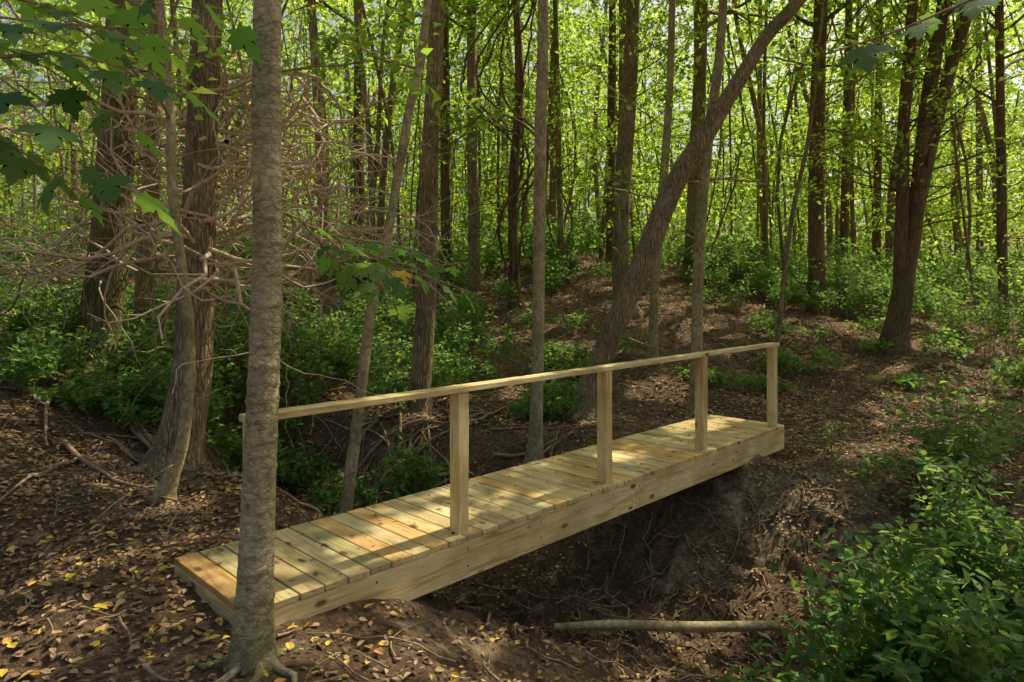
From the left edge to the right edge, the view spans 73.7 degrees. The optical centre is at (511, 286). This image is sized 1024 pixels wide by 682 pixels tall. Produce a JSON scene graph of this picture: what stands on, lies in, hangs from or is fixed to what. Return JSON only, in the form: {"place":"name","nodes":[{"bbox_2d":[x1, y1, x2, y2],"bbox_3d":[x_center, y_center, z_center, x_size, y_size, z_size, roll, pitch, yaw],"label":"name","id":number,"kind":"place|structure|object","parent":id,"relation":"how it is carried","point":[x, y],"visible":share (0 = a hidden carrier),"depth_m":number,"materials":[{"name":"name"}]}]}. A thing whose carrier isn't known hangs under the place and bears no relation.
{"place":"outdoors","nodes":[
{"label":"outdoors","id":0,"kind":"place"},
{"bbox_2d":[0,255,1023,681],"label":"forest ground","id":1,"kind":"structure","parent":0,"point":[724,489],"depth_m":6.46,"materials":[{"name":"soil"}]},
{"bbox_2d":[3,0,248,378],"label":"mossy tree","id":2,"kind":"object","parent":1,"relation":"on","point":[115,299],"visible":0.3,"depth_m":8.42,"materials":[{"name":"brown plant"}]},
{"bbox_2d":[0,0,251,368],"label":"maple tree","id":3,"kind":"object","parent":1,"relation":"on","point":[143,281],"visible":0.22,"depth_m":9.89,"materials":[{"name":"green plant"}]},
{"bbox_2d":[61,0,251,479],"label":"leaning maple tree","id":4,"kind":"object","parent":1,"relation":"on","point":[155,458],"visible":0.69,"depth_m":6.27,"materials":[{"name":"brown plant"}]},
{"bbox_2d":[167,0,309,681],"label":"young maple tree","id":5,"kind":"object","parent":1,"relation":"on","point":[252,647],"visible":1,"depth_m":2.99,"materials":[{"name":"brown plant"}]},
{"bbox_2d":[282,211,477,324],"bbox_3d":[-0.631,-0.065,3.502,0.906,0.582,0.805,0,0,0],"label":"maple leaf branch","id":6,"kind":"object","parent":5,"relation":"attached to","point":[348,280],"visible":0.99,"depth_m":3.57,"materials":[{"name":"green plant"}]},
{"bbox_2d":[0,0,480,547],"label":"sapling tree","id":7,"kind":"object","parent":1,"relation":"on","point":[166,486],"visible":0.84,"depth_m":5.36,"materials":[{"name":"brown plant"}]},
{"bbox_2d":[0,0,263,236],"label":"maple leaf branch","id":8,"kind":"object","parent":7,"relation":"attached to","point":[109,51],"visible":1,"depth_m":2.53,"materials":[{"name":"green plant"}]},
{"bbox_2d":[0,0,519,446],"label":"dead branch thicket","id":9,"kind":"object","parent":1,"relation":"on","point":[305,250],"visible":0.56,"depth_m":6.77,"materials":[{"name":"brown wood"}]},
{"bbox_2d":[245,0,424,262],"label":"maple tree","id":10,"kind":"object","parent":1,"relation":"on","point":[356,130],"visible":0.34,"depth_m":19.88,"materials":[{"name":"green plant"}]},
{"bbox_2d":[285,0,444,517],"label":"sapling tree","id":11,"kind":"object","parent":1,"relation":"on","point":[349,483],"visible":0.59,"depth_m":6.86,"materials":[{"name":"brown plant"}]},
{"bbox_2d":[366,429,449,505],"bbox_3d":[-1.081,2.197,7.331,0.973,1.361,0.957,0,0,0],"label":"shrub","id":12,"kind":"object","parent":1,"relation":"on","point":[401,476],"visible":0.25,"depth_m":7.24,"materials":[{"name":"green plant"}]},
{"bbox_2d":[358,0,537,288],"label":"maple tree","id":13,"kind":"object","parent":1,"relation":"on","point":[445,186],"visible":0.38,"depth_m":17.91,"materials":[{"name":"green plant"}]},
{"bbox_2d":[362,0,578,441],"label":"maple tree","id":14,"kind":"object","parent":1,"relation":"on","point":[422,360],"visible":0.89,"depth_m":9.20,"materials":[{"name":"brown plant"}]},
{"bbox_2d":[174,342,783,625],"bbox_3d":[0.585,1.261,5.968,0.971,1.228,6.386,0,0,44],"label":"wooden footbridge","id":15,"kind":"object","parent":1,"relation":"on","point":[407,565],"visible":0.92,"depth_m":4.75,"materials":[{"name":"brown wood"}]},
{"bbox_2d":[205,415,774,582],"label":"leaves on deck","id":16,"kind":"object","parent":15,"relation":"on","point":[470,495],"visible":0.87,"depth_m":4.99,"materials":[{"name":"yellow plant"}]},
{"bbox_2d":[397,0,568,291],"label":"maple tree","id":17,"kind":"object","parent":1,"relation":"on","point":[475,282],"visible":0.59,"depth_m":16.92,"materials":[{"name":"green plant"}]},
{"bbox_2d":[422,0,583,308],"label":"maple tree","id":18,"kind":"object","parent":1,"relation":"on","point":[517,126],"visible":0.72,"depth_m":14.92,"materials":[{"name":"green plant"}]},
{"bbox_2d":[460,0,572,295],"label":"hanging vine","id":19,"kind":"object","parent":18,"relation":"hanging from","point":[510,267],"visible":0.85,"depth_m":14.73,"materials":[{"name":"brown plant"}]},
{"bbox_2d":[0,201,1023,517],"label":"forest undergrowth foliage","id":20,"kind":"object","parent":1,"relation":"on","point":[864,281],"visible":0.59,"depth_m":11.61,"materials":[{"name":"green plant"}]},
{"bbox_2d":[0,0,1023,293],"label":"distant forest trees","id":21,"kind":"object","parent":1,"relation":"on","point":[978,108],"visible":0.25,"depth_m":26.27,"materials":[{"name":"green plant"}]},
{"bbox_2d":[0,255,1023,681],"bbox_3d":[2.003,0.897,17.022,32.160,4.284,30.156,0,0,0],"label":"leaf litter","id":22,"kind":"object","parent":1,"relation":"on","point":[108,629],"visible":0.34,"depth_m":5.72,"materials":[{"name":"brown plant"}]},
{"bbox_2d":[0,286,1023,681],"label":"fallen sticks","id":23,"kind":"object","parent":1,"relation":"on","point":[144,434],"visible":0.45,"depth_m":6.37,"materials":[{"name":"brown wood"}]},
{"bbox_2d":[0,0,1023,314],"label":"distant sapling trees","id":24,"kind":"object","parent":1,"relation":"on","point":[780,168],"visible":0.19,"depth_m":21.20,"materials":[{"name":"brown plant"}]},
{"bbox_2d":[0,375,1023,681],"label":"fallen leaves","id":25,"kind":"object","parent":1,"relation":"on","point":[224,651],"visible":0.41,"depth_m":5.33,"materials":[{"name":"brown plant"}]},
{"bbox_2d":[449,0,660,274],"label":"slender tree","id":26,"kind":"object","parent":1,"relation":"on","point":[556,91],"visible":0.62,"depth_m":17.95,"materials":[{"name":"green plant"}]},
{"bbox_2d":[494,0,617,463],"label":"slender tree","id":27,"kind":"object","parent":1,"relation":"on","point":[535,450],"visible":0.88,"depth_m":8.04,"materials":[{"name":"brown plant"}]},
{"bbox_2d":[523,0,685,265],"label":"maple tree","id":28,"kind":"object","parent":1,"relation":"on","point":[611,101],"visible":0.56,"depth_m":19.90,"materials":[{"name":"green plant"}]},
{"bbox_2d":[524,0,761,318],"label":"maple tree","id":29,"kind":"object","parent":1,"relation":"on","point":[624,156],"visible":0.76,"depth_m":14.36,"materials":[{"name":"brown plant"}]},
{"bbox_2d":[551,0,761,358],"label":"slender tree","id":30,"kind":"object","parent":1,"relation":"on","point":[670,50],"visible":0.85,"depth_m":11.94,"materials":[{"name":"green plant"}]},
{"bbox_2d":[553,602,781,632],"bbox_3d":[1.234,2.614,5.371,1.854,0.319,0.126,0,0,-8],"label":"fallen log","id":31,"kind":"object","parent":1,"relation":"on","point":[672,625],"visible":1,"depth_m":5.34,"materials":[{"name":"brown wood"}]},
{"bbox_2d":[572,0,816,416],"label":"slender tree","id":32,"kind":"object","parent":1,"relation":"on","point":[697,344],"visible":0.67,"depth_m":9.74,"materials":[{"name":"brown plant"}]},
{"bbox_2d":[500,0,914,426],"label":"curved leaning tree","id":33,"kind":"object","parent":1,"relation":"on","point":[626,299],"visible":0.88,"depth_m":9.19,"materials":[{"name":"brown plant"}]},
{"bbox_2d":[613,0,847,279],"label":"maple tree","id":34,"kind":"object","parent":1,"relation":"on","point":[699,87],"visible":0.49,"depth_m":17.85,"materials":[{"name":"green plant"}]},
{"bbox_2d":[678,0,953,353],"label":"sapling tree","id":35,"kind":"object","parent":1,"relation":"on","point":[882,75],"visible":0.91,"depth_m":11.97,"materials":[{"name":"green plant"}]},
{"bbox_2d":[787,401,861,471],"bbox_3d":[3.406,1.578,7.230,0.830,0.731,0.515,0,0,-12],"label":"sparse shrub","id":36,"kind":"object","parent":1,"relation":"on","point":[831,442],"visible":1,"depth_m":7.19,"materials":[{"name":"green plant"}]},
{"bbox_2d":[730,0,941,315],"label":"cedar tree","id":37,"kind":"object","parent":1,"relation":"on","point":[816,233],"visible":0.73,"depth_m":15.86,"materials":[{"name":"brown plant"}]},
{"bbox_2d":[740,0,949,296],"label":"maple tree","id":38,"kind":"object","parent":1,"relation":"on","point":[845,200],"visible":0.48,"depth_m":18.90,"materials":[{"name":"green plant"}]},
{"bbox_2d":[707,513,1023,681],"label":"leafy shrub","id":39,"kind":"object","parent":1,"relation":"on","point":[915,637],"visible":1,"depth_m":3.90,"materials":[{"name":"green plant"}]},
{"bbox_2d":[787,0,975,290],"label":"slender tree","id":40,"kind":"object","parent":1,"relation":"on","point":[878,105],"visible":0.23,"depth_m":20.90,"materials":[{"name":"green plant"}]},
{"bbox_2d":[768,0,1023,354],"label":"maple tree","id":41,"kind":"object","parent":1,"relation":"on","point":[910,206],"visible":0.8,"depth_m":12.90,"materials":[{"name":"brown plant"}]},
{"bbox_2d":[833,350,1023,504],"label":"sparse shrub","id":42,"kind":"object","parent":1,"relation":"on","point":[970,450],"visible":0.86,"depth_m":6.43,"materials":[{"name":"green plant"}]},
{"bbox_2d":[848,439,1023,679],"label":"leafy shrub","id":43,"kind":"object","parent":1,"relation":"on","point":[973,552],"visible":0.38,"depth_m":4.92,"materials":[{"name":"green plant"}]},
{"bbox_2d":[863,0,1023,335],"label":"slender tree","id":44,"kind":"object","parent":1,"relation":"on","point":[1001,237],"visible":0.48,"depth_m":14.93,"materials":[{"name":"green plant"}]},
{"bbox_2d":[951,358,1023,454],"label":"sparse shrub","id":45,"kind":"object","parent":1,"relation":"on","point":[1001,423],"visible":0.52,"depth_m":7.47,"materials":[{"name":"green plant"}]},
{"bbox_2d":[0,0,1023,278],"label":"sky","id":46,"kind":"structure","parent":0,"point":[333,23],"materials":[{"name":"white"}]},
{"bbox_2d":[827,0,1001,79],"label":"maple leaf branch","id":47,"kind":"object","parent":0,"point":[865,58],"visible":1,"depth_m":1.80,"materials":[{"name":"green plant"}]}
]}

